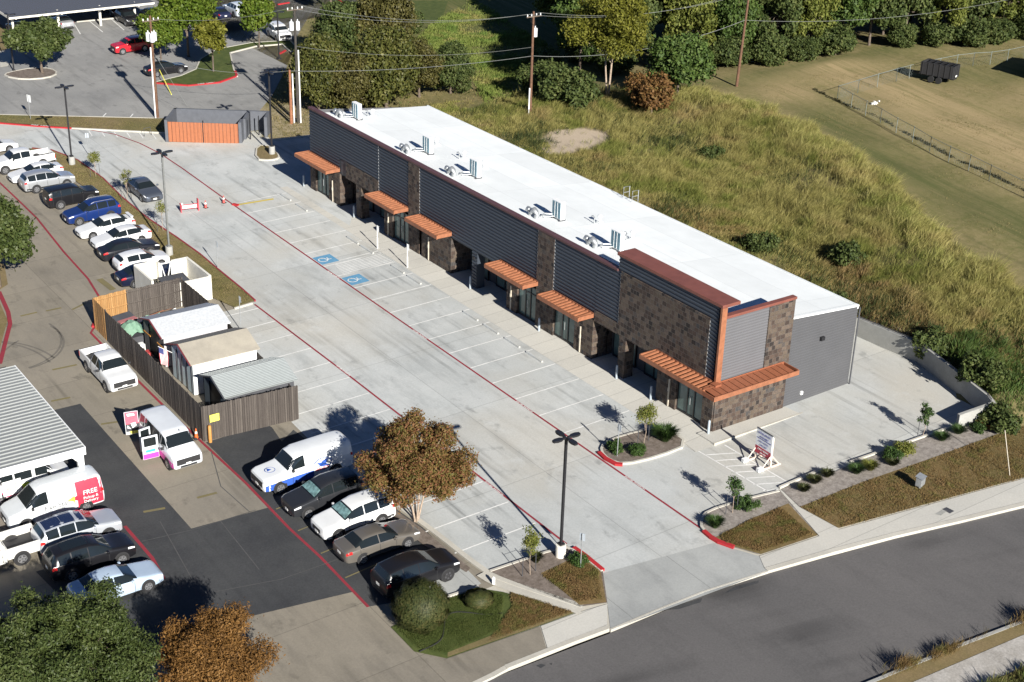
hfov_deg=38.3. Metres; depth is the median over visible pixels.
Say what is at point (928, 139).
chain link fence
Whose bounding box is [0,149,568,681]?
old parking lot
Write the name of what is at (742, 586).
tar stain
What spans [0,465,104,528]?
van
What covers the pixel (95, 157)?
young tree
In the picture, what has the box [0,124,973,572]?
new parking lot
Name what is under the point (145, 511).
faded yellow mark
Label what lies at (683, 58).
tree
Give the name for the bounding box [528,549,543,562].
ornamental grass
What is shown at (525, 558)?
kerb
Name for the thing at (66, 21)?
sedan
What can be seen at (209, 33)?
tree
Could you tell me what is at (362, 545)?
sedan
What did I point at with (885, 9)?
tree
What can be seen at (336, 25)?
tree
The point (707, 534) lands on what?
red kerb nose
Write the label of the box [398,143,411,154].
intake hood
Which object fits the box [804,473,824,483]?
ornamental grass
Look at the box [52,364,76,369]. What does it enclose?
faded yellow mark
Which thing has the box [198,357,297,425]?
garden shed
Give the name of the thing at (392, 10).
tree
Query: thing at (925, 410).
young tree
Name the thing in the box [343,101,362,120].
air conditioner
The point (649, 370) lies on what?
storefront window
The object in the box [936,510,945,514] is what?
utility lid
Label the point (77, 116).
kerb
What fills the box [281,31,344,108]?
tree
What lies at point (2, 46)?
grass patch
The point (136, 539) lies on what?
red fire lane line
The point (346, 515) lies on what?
suv
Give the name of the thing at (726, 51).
bush
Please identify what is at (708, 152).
bush
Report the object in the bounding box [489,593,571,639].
dry turf blades
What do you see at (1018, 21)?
bush
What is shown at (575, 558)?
shrub
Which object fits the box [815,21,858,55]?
bush
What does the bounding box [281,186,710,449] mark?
shopfront walk
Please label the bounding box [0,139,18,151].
sedan
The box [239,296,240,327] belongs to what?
sign post
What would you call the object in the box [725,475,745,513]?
young tree
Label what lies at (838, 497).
dry turf blades
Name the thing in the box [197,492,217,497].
faded yellow mark
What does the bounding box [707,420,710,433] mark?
bollard
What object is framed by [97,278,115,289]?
parking stop strip
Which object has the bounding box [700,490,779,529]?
kerb
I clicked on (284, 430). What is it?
concrete pad
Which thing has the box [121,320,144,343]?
tarp
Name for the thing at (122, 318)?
dumpster
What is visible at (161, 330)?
garden shed
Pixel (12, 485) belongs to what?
van
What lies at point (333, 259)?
blue stall symbol
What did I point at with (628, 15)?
power line
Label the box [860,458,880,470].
ornamental grass
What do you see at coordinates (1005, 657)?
sidewalk
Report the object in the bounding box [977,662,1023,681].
verge grass
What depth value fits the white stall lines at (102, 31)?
186.81 m
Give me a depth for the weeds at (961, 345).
102.40 m
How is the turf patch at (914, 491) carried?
on the ground at (918, 96)
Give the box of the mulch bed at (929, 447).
[782,425,999,506]
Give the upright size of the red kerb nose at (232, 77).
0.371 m
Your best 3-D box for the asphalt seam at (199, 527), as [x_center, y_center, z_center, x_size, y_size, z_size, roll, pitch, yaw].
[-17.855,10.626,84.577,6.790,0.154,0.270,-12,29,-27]
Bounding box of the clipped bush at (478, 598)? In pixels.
[462,587,494,608]
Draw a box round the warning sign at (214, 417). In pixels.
[209,413,218,421]
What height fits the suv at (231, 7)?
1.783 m
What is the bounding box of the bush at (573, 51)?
[562,40,594,62]
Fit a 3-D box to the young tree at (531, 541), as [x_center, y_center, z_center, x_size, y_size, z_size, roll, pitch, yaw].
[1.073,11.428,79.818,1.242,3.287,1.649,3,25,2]
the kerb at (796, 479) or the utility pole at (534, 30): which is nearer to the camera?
the kerb at (796, 479)
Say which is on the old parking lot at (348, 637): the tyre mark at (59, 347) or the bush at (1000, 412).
the tyre mark at (59, 347)
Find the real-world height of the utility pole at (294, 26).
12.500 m
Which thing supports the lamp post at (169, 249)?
on the grass island at (195, 255)
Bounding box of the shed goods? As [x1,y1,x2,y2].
[138,342,151,355]
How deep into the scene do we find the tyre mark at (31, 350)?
104.56 m
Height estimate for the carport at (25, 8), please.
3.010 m
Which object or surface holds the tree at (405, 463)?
on the tree bed at (426, 539)
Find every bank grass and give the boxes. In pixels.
[238,71,518,137]
[427,95,647,157]
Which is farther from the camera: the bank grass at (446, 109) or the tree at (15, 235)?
the bank grass at (446, 109)
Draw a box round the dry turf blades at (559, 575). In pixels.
[541,561,601,601]
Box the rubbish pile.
[137,308,175,324]
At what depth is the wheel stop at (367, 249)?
121.87 m
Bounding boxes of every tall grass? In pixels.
[453,79,1023,389]
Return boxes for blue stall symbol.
[313,254,338,264]
[342,274,368,284]
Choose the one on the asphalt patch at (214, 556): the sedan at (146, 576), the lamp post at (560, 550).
the sedan at (146, 576)
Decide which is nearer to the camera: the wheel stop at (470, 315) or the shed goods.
the shed goods
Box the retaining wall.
[854,317,994,425]
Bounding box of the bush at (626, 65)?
[593,47,638,76]
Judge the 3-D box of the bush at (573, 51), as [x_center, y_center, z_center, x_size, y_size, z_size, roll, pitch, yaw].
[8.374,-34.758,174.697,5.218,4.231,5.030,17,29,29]
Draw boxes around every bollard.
[208,425,211,442]
[615,365,617,378]
[649,385,652,399]
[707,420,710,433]
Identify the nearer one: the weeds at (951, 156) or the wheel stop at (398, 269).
the wheel stop at (398, 269)
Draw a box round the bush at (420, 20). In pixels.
[410,11,425,33]
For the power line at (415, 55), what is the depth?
149.39 m
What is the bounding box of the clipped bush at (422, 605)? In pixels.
[388,577,451,634]
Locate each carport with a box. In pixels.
[0,0,154,28]
[0,365,85,476]
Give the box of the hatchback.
[112,248,169,270]
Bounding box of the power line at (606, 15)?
[547,0,720,15]
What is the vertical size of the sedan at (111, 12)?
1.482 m
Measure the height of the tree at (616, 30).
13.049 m
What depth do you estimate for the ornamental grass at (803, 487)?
88.48 m
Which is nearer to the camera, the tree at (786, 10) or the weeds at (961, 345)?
the weeds at (961, 345)
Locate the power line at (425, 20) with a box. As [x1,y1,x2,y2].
[304,6,535,20]
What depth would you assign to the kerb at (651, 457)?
92.67 m
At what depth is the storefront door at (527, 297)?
109.67 m
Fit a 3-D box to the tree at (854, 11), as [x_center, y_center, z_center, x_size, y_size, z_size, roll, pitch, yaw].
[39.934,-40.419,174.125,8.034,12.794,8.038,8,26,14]
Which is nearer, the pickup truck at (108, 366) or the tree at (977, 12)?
the pickup truck at (108, 366)
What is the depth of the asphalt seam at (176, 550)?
82.35 m
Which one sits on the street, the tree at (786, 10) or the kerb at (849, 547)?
the kerb at (849, 547)
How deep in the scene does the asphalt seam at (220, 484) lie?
88.63 m
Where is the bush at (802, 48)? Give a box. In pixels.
[787,33,823,61]
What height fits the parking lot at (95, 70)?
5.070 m
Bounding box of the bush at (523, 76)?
[512,57,560,94]
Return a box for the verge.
[991,669,1022,681]
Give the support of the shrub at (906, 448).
on the mulch bed at (929, 447)
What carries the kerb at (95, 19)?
on the parking lot at (95, 70)
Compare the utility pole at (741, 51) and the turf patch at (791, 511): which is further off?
the utility pole at (741, 51)
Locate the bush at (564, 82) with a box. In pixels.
[536,57,604,111]
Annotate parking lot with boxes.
[0,0,356,117]
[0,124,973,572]
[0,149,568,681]
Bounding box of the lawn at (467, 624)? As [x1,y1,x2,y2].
[394,592,503,652]
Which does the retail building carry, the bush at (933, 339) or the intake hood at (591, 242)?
the intake hood at (591, 242)
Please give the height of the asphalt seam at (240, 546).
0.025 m
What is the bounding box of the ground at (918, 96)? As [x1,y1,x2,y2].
[16,0,1023,672]
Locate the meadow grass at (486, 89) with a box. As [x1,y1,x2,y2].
[416,0,561,112]
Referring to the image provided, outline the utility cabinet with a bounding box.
[915,472,926,488]
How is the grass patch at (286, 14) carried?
on the ground at (918, 96)
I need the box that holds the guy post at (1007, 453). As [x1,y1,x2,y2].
[1005,432,1009,475]
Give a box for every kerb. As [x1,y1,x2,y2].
[0,114,151,117]
[0,122,71,128]
[4,67,56,79]
[32,147,255,301]
[72,127,183,133]
[76,17,115,21]
[156,40,293,81]
[234,302,252,308]
[255,145,279,160]
[272,135,309,140]
[363,481,582,606]
[448,585,479,596]
[489,546,602,571]
[504,626,608,670]
[600,427,683,464]
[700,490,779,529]
[713,412,802,445]
[765,502,1023,573]
[778,468,821,488]
[849,425,951,462]
[867,620,1022,681]
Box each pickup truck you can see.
[0,147,56,174]
[0,523,39,565]
[79,343,137,392]
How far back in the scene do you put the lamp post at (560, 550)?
80.12 m
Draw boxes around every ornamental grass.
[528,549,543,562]
[649,421,680,441]
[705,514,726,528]
[795,481,811,491]
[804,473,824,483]
[820,467,836,477]
[847,461,868,473]
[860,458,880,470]
[885,457,900,465]
[933,429,953,440]
[949,421,969,434]
[976,419,999,430]
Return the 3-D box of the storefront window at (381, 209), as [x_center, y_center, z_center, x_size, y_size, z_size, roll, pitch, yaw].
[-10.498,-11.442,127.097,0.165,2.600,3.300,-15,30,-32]
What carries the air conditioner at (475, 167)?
on the retail building
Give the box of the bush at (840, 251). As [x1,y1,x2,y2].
[825,238,867,267]
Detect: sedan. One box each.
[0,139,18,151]
[5,21,19,29]
[7,161,63,182]
[50,15,74,28]
[67,560,163,599]
[75,212,135,238]
[90,224,151,248]
[97,237,159,260]
[102,6,115,16]
[114,261,170,288]
[126,176,162,202]
[140,7,152,14]
[143,60,187,76]
[206,6,230,19]
[333,519,419,564]
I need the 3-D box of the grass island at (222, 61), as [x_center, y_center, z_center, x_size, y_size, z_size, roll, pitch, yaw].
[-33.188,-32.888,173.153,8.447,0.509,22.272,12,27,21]
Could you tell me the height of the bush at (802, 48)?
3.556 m
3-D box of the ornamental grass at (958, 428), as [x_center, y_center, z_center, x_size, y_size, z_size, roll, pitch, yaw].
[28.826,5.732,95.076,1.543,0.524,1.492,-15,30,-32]
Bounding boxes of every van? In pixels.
[0,461,69,505]
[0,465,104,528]
[123,405,201,470]
[251,430,352,494]
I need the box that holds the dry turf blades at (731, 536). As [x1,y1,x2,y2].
[719,507,812,550]
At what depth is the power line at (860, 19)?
164.20 m
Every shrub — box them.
[566,550,589,567]
[606,438,623,455]
[626,442,646,456]
[734,493,762,511]
[881,445,904,459]
[892,440,917,456]
[969,421,987,433]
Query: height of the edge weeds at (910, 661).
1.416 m
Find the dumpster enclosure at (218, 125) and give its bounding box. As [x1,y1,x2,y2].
[164,108,269,142]
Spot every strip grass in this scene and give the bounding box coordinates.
[0,115,164,130]
[30,148,252,305]
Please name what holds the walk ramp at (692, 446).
on the new parking lot at (612, 514)
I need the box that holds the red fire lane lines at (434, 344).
[92,130,700,543]
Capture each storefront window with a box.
[369,200,373,211]
[380,207,383,217]
[470,250,489,280]
[496,275,506,291]
[612,333,636,367]
[644,351,657,380]
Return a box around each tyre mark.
[1,342,50,362]
[2,341,53,357]
[28,323,61,367]
[30,326,64,367]
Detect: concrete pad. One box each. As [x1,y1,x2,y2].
[158,272,189,291]
[269,416,295,440]
[429,568,480,593]
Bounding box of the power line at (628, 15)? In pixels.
[528,0,714,16]
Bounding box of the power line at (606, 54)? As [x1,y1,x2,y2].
[542,20,744,56]
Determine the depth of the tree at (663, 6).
177.11 m
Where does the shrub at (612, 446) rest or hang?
on the island bed at (654, 445)
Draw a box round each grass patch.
[0,24,6,50]
[0,262,7,345]
[273,8,292,18]
[344,1,447,19]
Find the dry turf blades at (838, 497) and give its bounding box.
[801,426,1023,526]
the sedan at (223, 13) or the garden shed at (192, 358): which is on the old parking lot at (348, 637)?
the garden shed at (192, 358)
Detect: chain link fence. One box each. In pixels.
[837,86,1023,196]
[839,47,1023,96]
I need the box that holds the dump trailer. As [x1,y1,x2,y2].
[910,58,960,83]
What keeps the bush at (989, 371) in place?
on the ground at (918, 96)
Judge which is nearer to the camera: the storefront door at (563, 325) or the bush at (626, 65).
the storefront door at (563, 325)
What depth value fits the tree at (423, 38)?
167.40 m
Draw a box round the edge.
[876,623,1023,681]
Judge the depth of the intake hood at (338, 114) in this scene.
131.55 m
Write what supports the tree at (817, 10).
on the ground at (918, 96)
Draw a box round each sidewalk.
[446,626,545,664]
[541,604,606,647]
[760,479,1023,567]
[914,635,1023,681]
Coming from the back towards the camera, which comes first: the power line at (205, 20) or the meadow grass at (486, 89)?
the meadow grass at (486, 89)
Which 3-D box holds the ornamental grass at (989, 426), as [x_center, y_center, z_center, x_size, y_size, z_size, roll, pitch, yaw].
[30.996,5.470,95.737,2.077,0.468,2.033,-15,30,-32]
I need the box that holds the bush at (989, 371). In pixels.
[955,347,1012,393]
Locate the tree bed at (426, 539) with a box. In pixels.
[365,489,469,571]
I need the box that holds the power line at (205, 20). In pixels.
[152,9,283,20]
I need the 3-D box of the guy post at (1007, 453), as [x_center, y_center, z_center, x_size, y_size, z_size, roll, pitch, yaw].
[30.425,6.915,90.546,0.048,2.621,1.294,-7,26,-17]
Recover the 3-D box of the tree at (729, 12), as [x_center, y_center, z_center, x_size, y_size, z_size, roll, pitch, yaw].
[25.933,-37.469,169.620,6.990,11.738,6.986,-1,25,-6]
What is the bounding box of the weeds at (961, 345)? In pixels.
[939,318,1023,411]
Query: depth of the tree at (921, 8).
176.98 m
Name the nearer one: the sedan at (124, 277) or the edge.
the edge
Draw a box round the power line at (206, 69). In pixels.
[155,57,283,72]
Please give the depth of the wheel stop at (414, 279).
116.32 m
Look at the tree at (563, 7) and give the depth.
167.75 m
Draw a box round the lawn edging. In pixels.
[419,611,482,651]
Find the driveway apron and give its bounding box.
[603,543,765,627]
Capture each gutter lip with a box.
[473,666,508,681]
[609,570,767,632]
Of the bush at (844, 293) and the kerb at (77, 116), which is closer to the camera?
the bush at (844, 293)
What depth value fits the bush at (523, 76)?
158.22 m
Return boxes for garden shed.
[138,303,230,366]
[166,327,259,394]
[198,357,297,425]
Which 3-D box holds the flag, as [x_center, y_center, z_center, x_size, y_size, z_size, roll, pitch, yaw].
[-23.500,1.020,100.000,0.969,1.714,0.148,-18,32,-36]
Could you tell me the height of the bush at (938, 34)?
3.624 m
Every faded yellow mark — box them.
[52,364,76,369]
[143,507,164,512]
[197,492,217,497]
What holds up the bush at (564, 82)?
on the ground at (918, 96)
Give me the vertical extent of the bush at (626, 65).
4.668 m
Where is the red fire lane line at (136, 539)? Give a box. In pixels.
[123,526,165,578]
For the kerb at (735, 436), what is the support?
on the new parking lot at (612, 514)
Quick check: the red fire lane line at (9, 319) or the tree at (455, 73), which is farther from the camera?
the tree at (455, 73)
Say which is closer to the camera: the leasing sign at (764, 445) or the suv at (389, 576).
the suv at (389, 576)
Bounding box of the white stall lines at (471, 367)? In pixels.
[89,131,791,552]
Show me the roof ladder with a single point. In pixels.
(632, 194)
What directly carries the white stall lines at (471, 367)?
on the new parking lot at (612, 514)
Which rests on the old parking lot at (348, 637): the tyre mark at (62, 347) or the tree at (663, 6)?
the tyre mark at (62, 347)
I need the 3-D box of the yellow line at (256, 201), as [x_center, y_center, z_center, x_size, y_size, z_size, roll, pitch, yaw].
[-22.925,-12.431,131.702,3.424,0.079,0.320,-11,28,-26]
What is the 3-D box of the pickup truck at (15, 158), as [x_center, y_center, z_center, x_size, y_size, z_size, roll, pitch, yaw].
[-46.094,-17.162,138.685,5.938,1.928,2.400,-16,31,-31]
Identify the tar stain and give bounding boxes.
[660,598,701,611]
[725,581,758,592]
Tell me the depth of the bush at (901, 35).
176.50 m
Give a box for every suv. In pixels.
[18,168,75,193]
[30,508,121,554]
[42,183,99,209]
[42,532,135,581]
[62,195,120,225]
[110,34,150,54]
[114,7,137,26]
[222,1,241,17]
[266,21,291,40]
[281,466,364,519]
[311,488,395,540]
[370,547,459,597]
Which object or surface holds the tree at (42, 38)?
on the island bed at (31, 73)
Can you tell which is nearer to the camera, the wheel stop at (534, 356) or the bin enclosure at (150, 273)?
the wheel stop at (534, 356)
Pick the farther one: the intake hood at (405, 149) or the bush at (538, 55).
the bush at (538, 55)
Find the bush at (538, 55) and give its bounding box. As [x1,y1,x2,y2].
[522,47,564,68]
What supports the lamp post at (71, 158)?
on the grass island at (195, 255)
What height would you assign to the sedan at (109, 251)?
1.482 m
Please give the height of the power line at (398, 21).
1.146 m
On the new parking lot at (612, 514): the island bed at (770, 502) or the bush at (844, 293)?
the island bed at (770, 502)
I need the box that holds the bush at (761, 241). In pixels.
[740,229,780,254]
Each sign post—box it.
[26,94,30,118]
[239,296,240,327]
[407,244,408,267]
[580,533,584,566]
[617,424,620,455]
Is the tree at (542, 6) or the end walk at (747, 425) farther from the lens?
the tree at (542, 6)
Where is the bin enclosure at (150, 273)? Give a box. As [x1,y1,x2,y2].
[133,257,212,308]
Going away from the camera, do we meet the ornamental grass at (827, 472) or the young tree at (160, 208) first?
the ornamental grass at (827, 472)
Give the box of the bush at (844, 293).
[824,287,848,298]
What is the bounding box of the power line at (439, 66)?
[356,56,530,70]
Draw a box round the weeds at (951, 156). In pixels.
[812,88,1023,189]
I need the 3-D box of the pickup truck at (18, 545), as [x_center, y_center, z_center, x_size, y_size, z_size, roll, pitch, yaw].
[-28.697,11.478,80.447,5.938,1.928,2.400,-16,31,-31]
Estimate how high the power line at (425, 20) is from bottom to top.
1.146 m
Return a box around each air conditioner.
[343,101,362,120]
[412,134,433,154]
[459,157,481,178]
[540,198,564,221]
[598,228,624,251]
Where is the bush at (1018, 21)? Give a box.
[1007,10,1023,40]
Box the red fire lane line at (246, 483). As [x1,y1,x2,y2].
[0,182,368,606]
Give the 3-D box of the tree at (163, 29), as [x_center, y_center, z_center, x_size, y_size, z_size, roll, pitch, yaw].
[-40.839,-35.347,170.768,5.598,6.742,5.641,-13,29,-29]
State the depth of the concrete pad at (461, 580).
79.92 m
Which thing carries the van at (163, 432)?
on the old parking lot at (348, 637)
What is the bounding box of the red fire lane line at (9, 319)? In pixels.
[0,291,11,363]
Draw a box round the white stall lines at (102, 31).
[75,17,132,116]
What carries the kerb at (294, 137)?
on the new parking lot at (612, 514)
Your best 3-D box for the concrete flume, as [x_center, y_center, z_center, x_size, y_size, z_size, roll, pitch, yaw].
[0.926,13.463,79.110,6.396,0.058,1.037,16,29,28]
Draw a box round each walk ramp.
[681,436,713,451]
[779,485,838,535]
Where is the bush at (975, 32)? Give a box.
[947,17,992,47]
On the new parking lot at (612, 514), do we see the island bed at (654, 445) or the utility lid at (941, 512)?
the island bed at (654, 445)
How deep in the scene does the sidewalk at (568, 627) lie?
76.62 m
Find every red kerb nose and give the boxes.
[156,71,237,85]
[572,546,604,570]
[597,451,622,466]
[702,529,734,548]
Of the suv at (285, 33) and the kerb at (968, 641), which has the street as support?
the kerb at (968, 641)
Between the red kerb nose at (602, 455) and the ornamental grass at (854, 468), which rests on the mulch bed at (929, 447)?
the ornamental grass at (854, 468)
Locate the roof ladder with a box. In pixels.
[623,186,638,201]
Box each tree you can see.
[0,13,74,72]
[0,193,37,286]
[0,573,164,681]
[87,150,100,176]
[118,168,131,199]
[132,4,185,59]
[154,601,289,681]
[155,200,168,231]
[157,0,221,56]
[190,17,227,71]
[235,0,275,47]
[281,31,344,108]
[308,0,364,53]
[325,49,376,108]
[346,20,426,107]
[349,0,421,46]
[353,407,481,522]
[398,36,447,97]
[409,34,436,51]
[431,40,476,93]
[521,522,543,575]
[532,0,556,23]
[546,0,597,69]
[558,0,657,95]
[631,401,660,442]
[632,0,662,48]
[643,28,718,95]
[652,0,684,32]
[660,0,717,45]
[712,0,763,42]
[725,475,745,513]
[752,0,805,39]
[792,0,842,38]
[829,0,883,26]
[846,0,909,45]
[873,16,884,34]
[891,0,937,26]
[916,402,934,436]
[928,0,974,29]
[966,0,1000,20]
[983,0,1023,18]
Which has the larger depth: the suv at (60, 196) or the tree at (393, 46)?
the tree at (393, 46)
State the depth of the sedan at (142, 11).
190.44 m
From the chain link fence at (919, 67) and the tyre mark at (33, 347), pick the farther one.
the chain link fence at (919, 67)
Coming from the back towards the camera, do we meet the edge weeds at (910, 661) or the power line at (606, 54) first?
the power line at (606, 54)
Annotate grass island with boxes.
[29,148,253,306]
[158,41,293,83]
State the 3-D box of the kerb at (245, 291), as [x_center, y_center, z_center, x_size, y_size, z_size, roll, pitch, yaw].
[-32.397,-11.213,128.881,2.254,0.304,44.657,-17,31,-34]
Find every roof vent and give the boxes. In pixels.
[365,109,375,116]
[457,151,467,159]
[591,214,603,223]
[625,231,635,240]
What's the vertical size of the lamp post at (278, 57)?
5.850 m
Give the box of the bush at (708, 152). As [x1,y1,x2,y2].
[696,144,725,161]
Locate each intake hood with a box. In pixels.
[331,108,345,118]
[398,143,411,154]
[442,165,457,177]
[523,206,541,219]
[580,235,599,249]
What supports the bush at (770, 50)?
on the ground at (918, 96)
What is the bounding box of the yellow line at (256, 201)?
[239,198,273,204]
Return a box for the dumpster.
[112,311,137,324]
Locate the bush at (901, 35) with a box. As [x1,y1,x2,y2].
[886,21,918,47]
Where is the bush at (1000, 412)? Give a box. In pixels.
[975,399,1023,435]
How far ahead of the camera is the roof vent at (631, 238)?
107.19 m
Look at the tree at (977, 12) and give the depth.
177.45 m
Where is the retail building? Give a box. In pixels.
[294,105,860,431]
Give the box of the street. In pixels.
[488,508,1023,681]
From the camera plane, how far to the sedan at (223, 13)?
190.34 m
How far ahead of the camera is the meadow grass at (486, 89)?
181.90 m
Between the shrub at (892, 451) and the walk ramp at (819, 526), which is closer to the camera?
the walk ramp at (819, 526)
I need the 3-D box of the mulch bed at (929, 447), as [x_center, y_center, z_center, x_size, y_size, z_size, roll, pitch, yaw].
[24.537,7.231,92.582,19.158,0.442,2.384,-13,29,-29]
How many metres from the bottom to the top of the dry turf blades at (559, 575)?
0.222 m
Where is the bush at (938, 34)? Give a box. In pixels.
[919,20,954,46]
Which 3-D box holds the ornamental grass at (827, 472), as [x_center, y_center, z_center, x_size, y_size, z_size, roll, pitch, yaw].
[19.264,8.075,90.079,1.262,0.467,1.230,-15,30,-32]
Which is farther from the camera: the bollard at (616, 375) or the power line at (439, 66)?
the power line at (439, 66)
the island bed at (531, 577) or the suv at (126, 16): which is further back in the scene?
the suv at (126, 16)
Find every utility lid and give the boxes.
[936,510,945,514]
[943,507,952,512]
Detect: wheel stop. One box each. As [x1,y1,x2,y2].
[360,245,373,253]
[391,264,404,273]
[407,275,421,284]
[463,311,478,320]
[483,323,498,333]
[504,337,520,347]
[526,351,542,362]
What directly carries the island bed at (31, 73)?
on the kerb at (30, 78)
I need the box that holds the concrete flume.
[477,572,584,613]
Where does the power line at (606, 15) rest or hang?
attached to the utility pole at (534, 30)
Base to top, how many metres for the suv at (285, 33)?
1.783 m
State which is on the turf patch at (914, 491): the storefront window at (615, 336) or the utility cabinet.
the utility cabinet
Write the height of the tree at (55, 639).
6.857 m
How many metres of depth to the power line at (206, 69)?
150.84 m
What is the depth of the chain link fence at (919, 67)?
165.03 m
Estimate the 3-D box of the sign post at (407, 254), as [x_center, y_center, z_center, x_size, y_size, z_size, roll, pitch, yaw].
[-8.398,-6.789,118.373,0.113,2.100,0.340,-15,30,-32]
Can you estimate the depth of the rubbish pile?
108.71 m
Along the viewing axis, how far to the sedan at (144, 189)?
131.69 m
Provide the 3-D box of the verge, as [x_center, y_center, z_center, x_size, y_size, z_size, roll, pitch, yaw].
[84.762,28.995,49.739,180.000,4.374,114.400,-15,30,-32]
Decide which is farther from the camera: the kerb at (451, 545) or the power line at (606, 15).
the power line at (606, 15)
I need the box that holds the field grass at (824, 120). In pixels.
[701,45,1023,286]
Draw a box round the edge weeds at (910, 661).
[880,607,1023,678]
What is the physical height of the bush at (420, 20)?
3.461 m
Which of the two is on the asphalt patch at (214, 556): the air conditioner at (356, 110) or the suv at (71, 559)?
the suv at (71, 559)
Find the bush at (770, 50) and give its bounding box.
[748,32,791,66]
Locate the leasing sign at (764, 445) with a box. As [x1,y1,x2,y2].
[741,427,780,472]
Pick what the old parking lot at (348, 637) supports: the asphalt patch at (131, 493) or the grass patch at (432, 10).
the asphalt patch at (131, 493)
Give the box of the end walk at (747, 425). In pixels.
[697,406,797,443]
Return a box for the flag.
[158,346,171,365]
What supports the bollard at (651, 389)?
on the shopfront walk at (630, 396)
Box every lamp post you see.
[4,13,15,70]
[55,84,74,164]
[151,149,172,255]
[260,69,277,154]
[273,10,283,59]
[552,430,580,558]
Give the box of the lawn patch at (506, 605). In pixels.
[391,589,572,657]
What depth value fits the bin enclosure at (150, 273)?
113.70 m
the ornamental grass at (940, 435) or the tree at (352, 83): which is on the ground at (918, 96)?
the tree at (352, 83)
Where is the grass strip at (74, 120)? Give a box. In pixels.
[0,115,179,131]
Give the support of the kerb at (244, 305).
on the new parking lot at (612, 514)
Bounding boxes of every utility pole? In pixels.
[142,15,158,117]
[286,4,302,123]
[287,70,294,123]
[526,11,541,112]
[735,0,748,86]
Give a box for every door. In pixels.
[149,324,159,359]
[177,350,187,387]
[210,382,220,413]
[317,170,328,197]
[394,212,407,244]
[518,287,535,322]
[554,309,574,345]
[676,381,702,422]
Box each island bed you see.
[6,68,54,77]
[257,145,277,158]
[492,549,606,605]
[603,429,681,461]
[703,490,815,553]
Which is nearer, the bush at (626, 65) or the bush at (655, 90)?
the bush at (655, 90)
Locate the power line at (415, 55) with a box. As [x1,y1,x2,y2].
[297,46,530,55]
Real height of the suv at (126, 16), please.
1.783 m
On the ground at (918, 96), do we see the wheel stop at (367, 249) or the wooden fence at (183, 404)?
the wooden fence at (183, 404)
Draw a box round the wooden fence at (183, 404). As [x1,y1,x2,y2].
[92,277,298,440]
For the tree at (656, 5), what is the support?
on the ground at (918, 96)
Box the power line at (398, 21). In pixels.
[291,8,527,21]
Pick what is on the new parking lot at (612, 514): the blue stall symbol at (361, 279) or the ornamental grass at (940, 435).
the blue stall symbol at (361, 279)
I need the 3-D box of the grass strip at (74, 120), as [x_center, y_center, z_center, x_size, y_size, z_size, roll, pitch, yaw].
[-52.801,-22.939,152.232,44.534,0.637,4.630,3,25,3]
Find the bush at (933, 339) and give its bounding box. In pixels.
[909,323,954,359]
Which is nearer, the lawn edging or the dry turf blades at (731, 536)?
the lawn edging
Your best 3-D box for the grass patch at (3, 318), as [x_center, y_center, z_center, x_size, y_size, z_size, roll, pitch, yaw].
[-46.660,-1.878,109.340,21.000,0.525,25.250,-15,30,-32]
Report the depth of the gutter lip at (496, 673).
72.99 m
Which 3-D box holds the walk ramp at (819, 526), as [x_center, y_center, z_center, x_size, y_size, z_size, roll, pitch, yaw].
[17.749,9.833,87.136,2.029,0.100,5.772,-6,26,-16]
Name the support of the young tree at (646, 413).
on the island bed at (654, 445)
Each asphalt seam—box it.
[144,510,254,540]
[160,521,191,578]
[211,451,249,511]
[221,522,258,568]
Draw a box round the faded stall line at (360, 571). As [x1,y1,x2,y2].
[345,564,375,577]
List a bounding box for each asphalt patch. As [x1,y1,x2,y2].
[36,508,355,643]
[54,404,190,543]
[206,425,430,605]
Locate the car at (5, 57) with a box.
[0,49,10,66]
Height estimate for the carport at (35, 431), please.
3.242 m
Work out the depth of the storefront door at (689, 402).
96.31 m
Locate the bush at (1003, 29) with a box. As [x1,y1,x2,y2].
[985,14,1018,44]
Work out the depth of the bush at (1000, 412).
95.28 m
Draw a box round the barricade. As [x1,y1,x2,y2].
[179,198,198,212]
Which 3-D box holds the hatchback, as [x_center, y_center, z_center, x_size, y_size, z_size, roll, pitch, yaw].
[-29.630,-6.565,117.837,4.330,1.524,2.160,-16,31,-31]
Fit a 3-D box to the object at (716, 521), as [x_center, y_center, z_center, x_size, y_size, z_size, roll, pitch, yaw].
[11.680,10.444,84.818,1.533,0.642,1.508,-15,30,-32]
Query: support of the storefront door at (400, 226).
in the retail building
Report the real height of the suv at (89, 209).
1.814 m
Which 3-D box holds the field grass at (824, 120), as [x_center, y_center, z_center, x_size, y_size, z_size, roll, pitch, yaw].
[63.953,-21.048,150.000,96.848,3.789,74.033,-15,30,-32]
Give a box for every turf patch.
[448,592,573,656]
[541,561,605,604]
[716,503,816,553]
[800,426,1023,527]
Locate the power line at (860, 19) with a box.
[748,0,1003,21]
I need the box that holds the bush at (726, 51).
[708,34,753,67]
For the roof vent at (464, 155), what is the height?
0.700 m
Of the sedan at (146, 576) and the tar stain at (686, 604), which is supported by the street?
the tar stain at (686, 604)
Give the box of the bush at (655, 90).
[623,69,675,113]
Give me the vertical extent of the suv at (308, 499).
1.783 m
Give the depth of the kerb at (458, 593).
78.97 m

